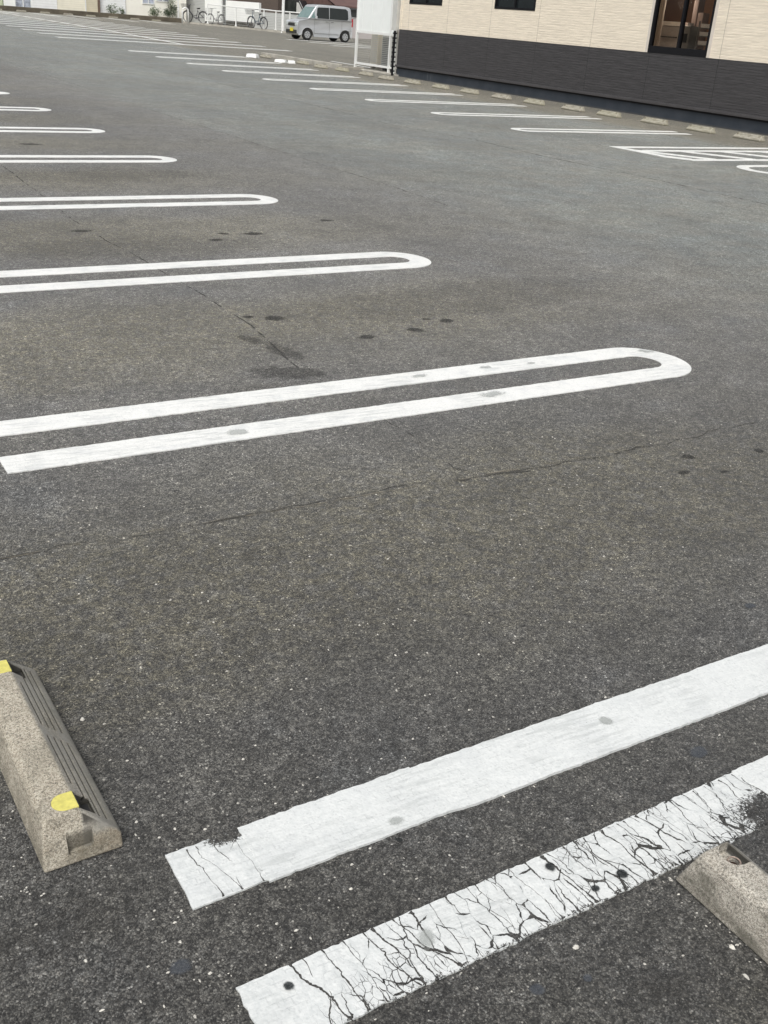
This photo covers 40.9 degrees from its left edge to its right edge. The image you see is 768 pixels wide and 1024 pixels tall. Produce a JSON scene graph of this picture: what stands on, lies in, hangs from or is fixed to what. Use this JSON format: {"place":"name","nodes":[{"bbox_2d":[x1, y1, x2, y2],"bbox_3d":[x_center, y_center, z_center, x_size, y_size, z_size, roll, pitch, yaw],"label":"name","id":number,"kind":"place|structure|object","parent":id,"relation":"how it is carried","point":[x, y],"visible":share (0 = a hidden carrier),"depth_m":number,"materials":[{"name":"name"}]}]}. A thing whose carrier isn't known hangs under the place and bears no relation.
{"place":"outdoors","nodes":[
{"label":"outdoors","id":0,"kind":"place"},
{"bbox_2d":[2,0,31,6],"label":"house","id":1,"kind":"structure","parent":0,"point":[23,3],"depth_m":69.86,"materials":[{"name":"white paint"}]},
{"bbox_2d":[14,0,31,6],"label":"window","id":2,"kind":"structure","parent":1,"relation":"in","point":[20,3],"depth_m":70.02,"materials":[{"name":"white glass"}]},
{"bbox_2d":[100,0,125,13],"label":"house","id":3,"kind":"structure","parent":0,"point":[104,4],"depth_m":72.97,"materials":[{"name":"white paint"}]},
{"bbox_2d":[125,0,185,20],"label":"house","id":4,"kind":"structure","parent":0,"point":[138,7],"depth_m":74.39,"materials":[{"name":"beige paint"}]},
{"bbox_2d":[142,0,154,4],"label":"window","id":5,"kind":"structure","parent":4,"relation":"in","point":[152,2],"depth_m":74.13,"materials":[{"name":"white glass"}]},
{"bbox_2d":[305,0,356,18],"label":"building","id":6,"kind":"structure","parent":0,"point":[349,3],"depth_m":72.44,"materials":[{"name":"brown paint"}]},
{"bbox_2d":[0,10,767,1023],"bbox_3d":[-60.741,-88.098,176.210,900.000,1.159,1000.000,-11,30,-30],"label":"ground","id":7,"kind":"structure","parent":0,"point":[566,240],"depth_m":3.64,"materials":[{"name":"grey asphalt"}]},
{"bbox_2d":[0,106,50,110],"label":"bay marking","id":8,"kind":"object","parent":7,"relation":"on","point":[43,109],"visible":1,"depth_m":14.86,"materials":[{"name":"paint"}]},
{"bbox_2d":[31,0,56,8],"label":"garden wall","id":9,"kind":"structure","parent":7,"relation":"on","point":[49,4],"depth_m":70.56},
{"bbox_2d":[0,127,104,132],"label":"bay marking","id":10,"kind":"object","parent":7,"relation":"on","point":[96,131],"visible":1,"depth_m":12.82,"materials":[{"name":"paint"}]},
{"bbox_2d":[0,660,122,872],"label":"wheel stop","id":11,"kind":"object","parent":7,"relation":"on","point":[67,817],"visible":1,"depth_m":2.13,"materials":[{"name":"concrete"}]},
{"bbox_2d":[57,0,84,10],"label":"garden wall","id":12,"kind":"structure","parent":7,"relation":"on","point":[76,5],"depth_m":71.46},
{"bbox_2d":[0,155,176,162],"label":"bay marking","id":13,"kind":"object","parent":7,"relation":"on","point":[165,159],"visible":1,"depth_m":10.78,"materials":[{"name":"paint"}]},
{"bbox_2d":[0,5,181,22],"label":"retaining wall","id":14,"kind":"structure","parent":7,"relation":"on","point":[85,13],"depth_m":70.81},
{"bbox_2d":[86,0,97,11],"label":"garden wall","id":15,"kind":"structure","parent":7,"relation":"on","point":[91,5],"depth_m":72.13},
{"bbox_2d":[30,29,227,41],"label":"bay marking","id":16,"kind":"object","parent":7,"relation":"on","point":[127,35],"visible":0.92,"depth_m":43.28,"materials":[{"name":"paint"}]},
{"bbox_2d":[24,29,238,42],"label":"bay marking","id":17,"kind":"object","parent":7,"relation":"on","point":[124,35],"visible":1,"depth_m":42.88,"materials":[{"name":"paint"}]},
{"bbox_2d":[0,194,277,209],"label":"bay marking","id":18,"kind":"object","parent":7,"relation":"on","point":[266,200],"visible":1,"depth_m":8.73,"materials":[{"name":"paint"}]},
{"bbox_2d":[37,32,252,45],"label":"bay marking","id":19,"kind":"object","parent":7,"relation":"on","point":[149,39],"visible":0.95,"depth_m":41.36,"materials":[{"name":"paint"}]},
{"bbox_2d":[1,164,297,366],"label":"asphalt seam","id":20,"kind":"object","parent":7,"relation":"on","point":[274,346],"visible":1,"depth_m":5.72,"materials":[{"name":"black asphalt"}]},
{"bbox_2d":[43,33,262,46],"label":"bay marking","id":21,"kind":"object","parent":7,"relation":"on","point":[147,39],"visible":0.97,"depth_m":41.08,"materials":[{"name":"paint"}]},
{"bbox_2d":[149,7,161,15],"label":"shrub","id":22,"kind":"object","parent":7,"relation":"on","point":[154,11],"visible":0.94,"depth_m":74.35,"materials":[{"name":"green plant"}]},
{"bbox_2d":[163,3,177,17],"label":"shrub","id":23,"kind":"object","parent":7,"relation":"on","point":[168,13],"visible":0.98,"depth_m":74.80,"materials":[{"name":"green plant"}]},
{"bbox_2d":[58,37,283,50],"bbox_3d":[-7.733,-17.888,39.469,9.400,0.007,0.155,-11,30,-30],"label":"bay marking","id":24,"kind":"object","parent":7,"relation":"on","point":[164,43],"visible":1,"depth_m":39.24,"materials":[{"name":"paint"}]},
{"bbox_2d":[66,37,288,50],"bbox_3d":[-7.918,-18.035,39.739,9.400,0.007,0.155,-11,30,-30],"label":"bay marking","id":25,"kind":"object","parent":7,"relation":"on","point":[172,43],"visible":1,"depth_m":39.53,"materials":[{"name":"paint"}]},
{"bbox_2d":[182,7,188,23],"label":"arched bollard","id":26,"kind":"object","parent":7,"relation":"on","point":[183,8],"visible":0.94,"depth_m":73.31,"materials":[{"name":"white metal"}]},
{"bbox_2d":[128,50,247,57],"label":"bay marking","id":27,"kind":"object","parent":7,"relation":"on","point":[187,53],"visible":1,"depth_m":33.69,"materials":[{"name":"paint"}]},
{"bbox_2d":[186,0,205,22],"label":"wall panel","id":28,"kind":"structure","parent":7,"relation":"on","point":[196,4],"depth_m":76.24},
{"bbox_2d":[205,0,222,22],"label":"wall panel","id":29,"kind":"structure","parent":7,"relation":"on","point":[219,2],"depth_m":74.98,"materials":[{"name":"white paint"}]},
{"bbox_2d":[0,252,430,292],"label":"bay marking","id":30,"kind":"object","parent":7,"relation":"on","point":[416,261],"visible":1,"depth_m":6.64,"materials":[{"name":"paint"}]},
{"bbox_2d":[165,828,268,909],"bbox_3d":[-0.330,0.708,2.058,0.173,0.006,0.160,-11,30,-30],"label":"old line marking","id":31,"kind":"object","parent":7,"relation":"on","point":[197,884],"visible":1,"depth_m":2.05,"materials":[{"name":"paint"}]},
{"bbox_2d":[186,834,264,896],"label":"paint cracks","id":32,"kind":"object","parent":31,"relation":"on","point":[221,870],"visible":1,"depth_m":2.06,"materials":[{"name":"asphalt"}]},
{"bbox_2d":[155,56,280,63],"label":"bay marking","id":33,"kind":"object","parent":7,"relation":"on","point":[217,59],"visible":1,"depth_m":31.78,"materials":[{"name":"paint"}]},
{"bbox_2d":[183,21,285,32],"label":"kerb","id":34,"kind":"structure","parent":7,"relation":"on","point":[268,30],"depth_m":70.91,"materials":[{"name":"concrete"}]},
{"bbox_2d":[207,4,299,29],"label":"fence","id":35,"kind":"object","parent":34,"relation":"on","point":[276,11],"visible":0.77,"depth_m":70.16,"materials":[{"name":"white metal"}]},
{"bbox_2d":[245,9,267,28],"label":"bicycle","id":36,"kind":"object","parent":34,"relation":"on","point":[258,23],"visible":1,"depth_m":69.48,"materials":[{"name":"metal"}]},
{"bbox_2d":[226,0,260,21],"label":"wall panel","id":37,"kind":"structure","parent":7,"relation":"on","point":[241,4],"depth_m":73.24,"materials":[{"name":"white paint"}]},
{"bbox_2d":[217,0,281,24],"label":"brown house","id":38,"kind":"structure","parent":7,"relation":"on","point":[272,4],"depth_m":75.17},
{"bbox_2d":[246,53,258,57],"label":"wheel stop","id":39,"kind":"object","parent":7,"relation":"on","point":[249,55],"visible":0.99,"depth_m":34.62,"materials":[{"name":"white paint"}]},
{"bbox_2d":[187,63,318,70],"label":"bay marking","id":40,"kind":"object","parent":7,"relation":"on","point":[245,66],"visible":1,"depth_m":29.83,"materials":[{"name":"paint"}]},
{"bbox_2d":[226,20,280,30],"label":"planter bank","id":41,"kind":"structure","parent":7,"relation":"on","point":[229,23],"depth_m":74.21,"materials":[{"name":"grey concrete"}]},
{"bbox_2d":[254,11,297,30],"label":"wall panel","id":42,"kind":"structure","parent":7,"relation":"on","point":[278,19],"depth_m":71.46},
{"bbox_2d":[281,0,284,32],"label":"white pole","id":43,"kind":"object","parent":7,"relation":"on","point":[283,13],"visible":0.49,"depth_m":67.92,"materials":[{"name":"metal"}]},
{"bbox_2d":[222,70,358,77],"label":"bay marking","id":44,"kind":"object","parent":7,"relation":"on","point":[289,73],"visible":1,"depth_m":28.02,"materials":[{"name":"paint"}]},
{"bbox_2d":[285,0,306,14],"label":"parked van","id":45,"kind":"object","parent":7,"relation":"on","point":[294,5],"visible":0.11,"depth_m":74.25,"materials":[{"name":"black paint"}]},
{"bbox_2d":[261,52,341,67],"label":"kerb","id":46,"kind":"structure","parent":7,"relation":"on","point":[328,64],"depth_m":34.13,"materials":[{"name":"concrete"}]},
{"bbox_2d":[285,4,352,42],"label":"parked car","id":47,"kind":"object","parent":7,"relation":"on","point":[332,23],"visible":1,"depth_m":56.42,"materials":[{"name":"silver metal"}]},
{"bbox_2d":[314,64,327,68],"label":"wheel stop","id":48,"kind":"object","parent":7,"relation":"on","point":[321,66],"visible":1,"depth_m":31.96,"materials":[{"name":"concrete"}]},
{"bbox_2d":[264,78,404,85],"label":"bay marking","id":49,"kind":"object","parent":7,"relation":"on","point":[335,82],"visible":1,"depth_m":26.11,"materials":[{"name":"paint"}]},
{"bbox_2d":[238,767,433,882],"bbox_3d":[-0.084,0.658,2.202,0.434,0.008,0.171,-11,30,-30],"label":"line marking","id":50,"kind":"object","parent":7,"relation":"on","point":[292,840],"visible":1,"depth_m":2.18,"materials":[{"name":"paint"}]},
{"bbox_2d":[335,67,348,71],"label":"wheel stop","id":51,"kind":"object","parent":7,"relation":"on","point":[342,69],"visible":1,"depth_m":31.27,"materials":[{"name":"concrete"}]},
{"bbox_2d":[0,347,690,473],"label":"bay marking","id":52,"kind":"object","parent":7,"relation":"on","point":[671,366],"visible":1,"depth_m":4.49,"materials":[{"name":"paint"}]},
{"bbox_2d":[342,66,363,69],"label":"kerb","id":53,"kind":"structure","parent":7,"relation":"on","point":[355,68],"depth_m":32.74,"materials":[{"name":"concrete"}]},
{"bbox_2d":[351,17,371,38],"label":"garden wall","id":54,"kind":"structure","parent":7,"relation":"on","point":[366,36],"depth_m":70.11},
{"bbox_2d":[358,71,372,75],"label":"wheel stop","id":55,"kind":"object","parent":7,"relation":"on","point":[365,73],"visible":1,"depth_m":30.09,"materials":[{"name":"concrete"}]},
{"bbox_2d":[370,34,382,69],"bbox_3d":[-0.181,-15.207,33.958,0.360,1.200,0.450,-11,30,-30],"label":"outdoor unit","id":56,"kind":"object","parent":7,"relation":"on","point":[377,46],"visible":0.58,"depth_m":33.82,"materials":[{"name":"beige paint"}]},
{"bbox_2d":[0,422,754,558],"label":"asphalt seam","id":57,"kind":"object","parent":7,"relation":"on","point":[359,494],"visible":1,"depth_m":3.64,"materials":[{"name":"grey asphalt"}]},
{"bbox_2d":[360,69,398,75],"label":"kerb","id":58,"kind":"structure","parent":7,"relation":"on","point":[375,71],"depth_m":32.13,"materials":[{"name":"concrete"}]},
{"bbox_2d":[354,0,398,73],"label":"white screen","id":59,"kind":"object","parent":58,"relation":"on","point":[374,16],"visible":0.85,"depth_m":31.98,"materials":[{"name":"paint"}]},
{"bbox_2d":[3,282,761,1019],"bbox_3d":[0.383,-0.175,4.019,4.383,0.005,5.194,-11,30,-30],"label":"loose grit","id":60,"kind":"object","parent":7,"relation":"on","point":[731,946],"visible":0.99,"depth_m":2.21,"materials":[{"name":"gravel"}]},
{"bbox_2d":[309,88,462,95],"bbox_3d":[0.072,-9.901,24.296,4.054,0.006,0.514,-11,30,-30],"label":"bay marking","id":61,"kind":"object","parent":7,"relation":"on","point":[382,92],"visible":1,"depth_m":24.19,"materials":[{"name":"paint"}]},
{"bbox_2d":[378,75,393,80],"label":"wheel stop","id":62,"kind":"object","parent":7,"relation":"on","point":[385,77],"visible":1,"depth_m":28.89,"materials":[{"name":"concrete"}]},
{"bbox_2d":[381,35,398,72],"bbox_3d":[0.343,-14.736,33.211,0.362,1.070,1.100,-11,30,-30],"label":"condenser unit","id":63,"kind":"object","parent":7,"relation":"on","point":[385,47],"visible":0.25,"depth_m":33.30,"materials":[{"name":"grey paint"}]},
{"bbox_2d":[24,143,761,473],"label":"oil stains","id":64,"kind":"object","parent":7,"relation":"on","point":[411,330],"visible":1,"depth_m":5.74,"materials":[{"name":"grey"}]},
{"bbox_2d":[404,79,420,84],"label":"wheel stop","id":65,"kind":"object","parent":7,"relation":"on","point":[411,81],"visible":1,"depth_m":27.98,"materials":[{"name":"concrete"}]},
{"bbox_2d":[228,350,652,943],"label":"paint scuffs","id":66,"kind":"object","parent":7,"relation":"on","point":[428,932],"visible":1,"depth_m":2.58,"materials":[{"name":"grey paint"}]},
{"bbox_2d":[432,84,449,89],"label":"wheel stop","id":67,"kind":"object","parent":7,"relation":"on","point":[441,86],"visible":1,"depth_m":26.90,"materials":[{"name":"concrete"}]},
{"bbox_2d":[365,99,526,106],"bbox_3d":[1.363,-8.893,22.407,4.054,0.006,0.514,-11,30,-30],"label":"bay marking","id":68,"kind":"object","parent":7,"relation":"on","point":[441,103],"visible":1,"depth_m":22.32,"materials":[{"name":"paint"}]},
{"bbox_2d":[283,837,627,989],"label":"tar spots","id":69,"kind":"object","parent":7,"relation":"on","point":[548,865],"visible":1,"depth_m":2.11,"materials":[{"name":"black asphalt"}]},
{"bbox_2d":[387,421,529,473],"bbox_3d":[0.189,-0.268,4.182,0.836,0.001,0.222,24,32,35],"label":"asphalt seam","id":70,"kind":"object","parent":7,"relation":"on","point":[459,468],"visible":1,"depth_m":4.01,"materials":[{"name":"black asphalt"}]},
{"bbox_2d":[171,603,754,993],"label":"gum stains","id":71,"kind":"object","parent":7,"relation":"on","point":[184,966],"visible":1,"depth_m":1.85,"materials":[{"name":"grey"}]},
{"bbox_2d":[460,88,478,94],"bbox_3d":[2.163,-10.624,26.039,0.159,0.100,0.657,-11,30,-30],"label":"wheel stop","id":72,"kind":"object","parent":7,"relation":"on","point":[469,91],"visible":1,"depth_m":25.96,"materials":[{"name":"concrete"}]},
{"bbox_2d":[491,93,511,99],"bbox_3d":[2.852,-10.079,25.017,0.159,0.100,0.657,-10,29,-28],"label":"wheel stop","id":73,"kind":"object","parent":7,"relation":"on","point":[501,96],"visible":1,"depth_m":24.94,"materials":[{"name":"concrete"}]},
{"bbox_2d":[236,772,767,1023],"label":"old line marking","id":74,"kind":"object","parent":7,"relation":"on","point":[268,998],"visible":0.95,"depth_m":2.00,"materials":[{"name":"paint"}]},
{"bbox_2d":[289,774,767,1023],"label":"paint cracks","id":75,"kind":"object","parent":74,"relation":"on","point":[460,964],"visible":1,"depth_m":2.03,"materials":[{"name":"asphalt"}]},
{"bbox_2d":[431,112,598,118],"bbox_3d":[2.655,-7.885,20.519,4.054,0.006,0.514,-11,30,-30],"label":"bay marking","id":76,"kind":"object","parent":7,"relation":"on","point":[511,116],"visible":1,"depth_m":20.41,"materials":[{"name":"paint"}]},
{"bbox_2d":[523,98,544,105],"bbox_3d":[3.513,-9.593,24.112,0.159,0.100,0.657,-11,30,-29],"label":"wheel stop","id":77,"kind":"object","parent":7,"relation":"on","point":[534,101],"visible":1,"depth_m":24.03,"materials":[{"name":"concrete"}]},
{"bbox_2d":[561,104,584,111],"bbox_3d":[4.230,-9.037,23.070,0.159,0.100,0.657,-11,30,-30],"label":"wheel stop","id":78,"kind":"object","parent":7,"relation":"on","point":[573,108],"visible":1,"depth_m":22.99,"materials":[{"name":"concrete"}]},
{"bbox_2d":[390,0,767,135],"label":"shop building","id":79,"kind":"structure","parent":7,"relation":"on","point":[605,54],"depth_m":24.20,"materials":[{"name":"tile"}]},
{"bbox_2d":[409,0,442,5],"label":"window","id":80,"kind":"structure","parent":79,"relation":"in","point":[423,2],"depth_m":29.32,"materials":[{"name":"black glass"}]},
{"bbox_2d":[494,0,535,10],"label":"window","id":81,"kind":"structure","parent":79,"relation":"in","point":[528,5],"depth_m":26.19,"materials":[{"name":"black glass"}]},
{"bbox_2d":[654,0,666,45],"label":"curtain","id":82,"kind":"object","parent":79,"relation":"hanging from","point":[660,23],"visible":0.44,"depth_m":23.20,"materials":[{"name":"brown fabric"}]},
{"bbox_2d":[647,0,716,57],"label":"window","id":83,"kind":"structure","parent":79,"relation":"in","point":[678,50],"depth_m":22.04,"materials":[{"name":"brown glass"}]},
{"bbox_2d":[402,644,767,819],"bbox_3d":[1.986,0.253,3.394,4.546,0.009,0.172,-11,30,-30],"label":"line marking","id":84,"kind":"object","parent":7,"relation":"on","point":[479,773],"visible":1,"depth_m":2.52,"materials":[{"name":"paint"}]},
{"bbox_2d":[511,128,691,134],"bbox_3d":[3.946,-6.878,18.630,4.054,0.006,0.514,-11,30,-30],"label":"bay marking","id":85,"kind":"object","parent":7,"relation":"on","point":[596,130],"visible":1,"depth_m":18.58,"materials":[{"name":"paint"}]},
{"bbox_2d":[596,110,621,117],"bbox_3d":[4.852,-8.585,22.231,0.159,0.100,0.657,-10,29,-28],"label":"wheel stop","id":86,"kind":"object","parent":7,"relation":"on","point":[609,113],"visible":1,"depth_m":22.16,"materials":[{"name":"concrete"}]},
{"bbox_2d":[614,147,664,156],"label":"hatch marking","id":87,"kind":"object","parent":7,"relation":"on","point":[641,151],"visible":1,"depth_m":15.67,"materials":[{"name":"paint"}]},
{"bbox_2d":[640,117,667,125],"bbox_3d":[5.566,-8.038,21.207,0.159,0.100,0.657,-11,30,-30],"label":"wheel stop","id":88,"kind":"object","parent":7,"relation":"on","point":[654,121],"visible":1,"depth_m":21.14,"materials":[{"name":"concrete"}]},
{"bbox_2d":[634,150,715,159],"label":"hatch marking","id":89,"kind":"object","parent":7,"relation":"on","point":[676,155],"visible":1,"depth_m":15.62,"materials":[{"name":"paint"}]},
{"bbox_2d":[609,146,767,148],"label":"hatch marking","id":90,"kind":"object","parent":7,"relation":"on","point":[690,147],"visible":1,"depth_m":17.01,"materials":[{"name":"paint"}]},
{"bbox_2d":[686,125,715,133],"bbox_3d":[6.201,-7.493,20.175,0.159,0.100,0.657,-10,29,-29],"label":"wheel stop","id":91,"kind":"object","parent":7,"relation":"on","point":[703,129],"visible":1,"depth_m":20.11,"materials":[{"name":"concrete"}]},
{"bbox_2d":[643,150,767,151],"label":"hatch marking","id":92,"kind":"object","parent":7,"relation":"on","point":[697,151],"visible":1,"depth_m":16.48,"materials":[{"name":"paint"}]},
{"bbox_2d":[675,150,755,159],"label":"hatch marking","id":93,"kind":"object","parent":7,"relation":"on","point":[715,155],"visible":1,"depth_m":16.06,"materials":[{"name":"paint"}]},
{"bbox_2d":[676,842,767,963],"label":"wheel stop","id":94,"kind":"object","parent":7,"relation":"on","point":[726,883],"visible":1,"depth_m":2.01,"materials":[{"name":"concrete"}]},
{"bbox_2d":[691,159,767,160],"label":"hatch marking","id":95,"kind":"object","parent":7,"relation":"on","point":[729,160],"visible":1,"depth_m":15.57,"materials":[{"name":"paint"}]},
{"bbox_2d":[716,150,767,156],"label":"hatch marking","id":96,"kind":"object","parent":7,"relation":"on","point":[742,153],"visible":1,"depth_m":16.58,"materials":[{"name":"paint"}]},
{"bbox_2d":[733,132,764,141],"bbox_3d":[6.824,-7.009,19.269,0.159,0.100,0.657,-11,30,-29],"label":"wheel stop","id":97,"kind":"object","parent":7,"relation":"on","point":[747,136],"visible":1,"depth_m":19.21,"materials":[{"name":"concrete"}]},
{"bbox_2d":[731,755,767,793],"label":"line marking","id":98,"kind":"object","parent":7,"relation":"on","point":[754,773],"visible":1,"depth_m":2.44,"materials":[{"name":"paint"}]},
{"bbox_2d":[736,165,767,173],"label":"bay marking","id":99,"kind":"object","parent":7,"relation":"on","point":[744,167],"visible":1,"depth_m":14.79,"materials":[{"name":"paint"}]},
{"bbox_2d":[659,21,687,47],"bbox_3d":[6.504,-10.955,24.086,0.692,0.910,1.560,-11,30,-30],"label":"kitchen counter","id":100,"kind":"object","parent":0,"point":[669,34],"visible":0.26,"depth_m":23.50,"materials":[{"name":"brown paint"}]},
{"bbox_2d":[681,23,699,48],"bbox_3d":[6.778,-10.412,23.008,0.312,0.900,0.250,-11,30,-30],"label":"cooking machine","id":101,"kind":"object","parent":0,"point":[689,35],"visible":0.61,"depth_m":22.83,"materials":[{"name":"grey paint"}]},
{"bbox_2d":[691,0,705,25],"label":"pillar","id":102,"kind":"structure","parent":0,"point":[699,5],"depth_m":22.91,"materials":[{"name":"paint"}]},
{"bbox_2d":[694,21,709,48],"bbox_3d":[7.132,-10.289,22.753,0.402,0.950,0.342,-11,30,-30],"label":"storage rack","id":103,"kind":"object","parent":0,"point":[703,34],"visible":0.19,"depth_m":22.60,"materials":[{"name":"grey paint"}]},
{"bbox_2d":[696,13,709,49],"bbox_3d":[7.057,-10.554,23.096,0.200,1.119,0.150,-11,30,-30],"label":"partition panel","id":104,"kind":"object","parent":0,"point":[703,18],"visible":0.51,"depth_m":22.90,"materials":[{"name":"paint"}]},
{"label":"planting strip","id":105,"kind":"structure","parent":0,"visible":0},
{"bbox_2d":[181,4,206,22],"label":"bicycle","id":106,"kind":"object","parent":105,"relation":"on","point":[196,17],"visible":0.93,"depth_m":73.80,"materials":[{"name":"metal"}]},
{"bbox_2d":[205,8,224,24],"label":"bicycle","id":107,"kind":"object","parent":105,"relation":"on","point":[217,15],"visible":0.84,"depth_m":73.35,"materials":[{"name":"metal"}]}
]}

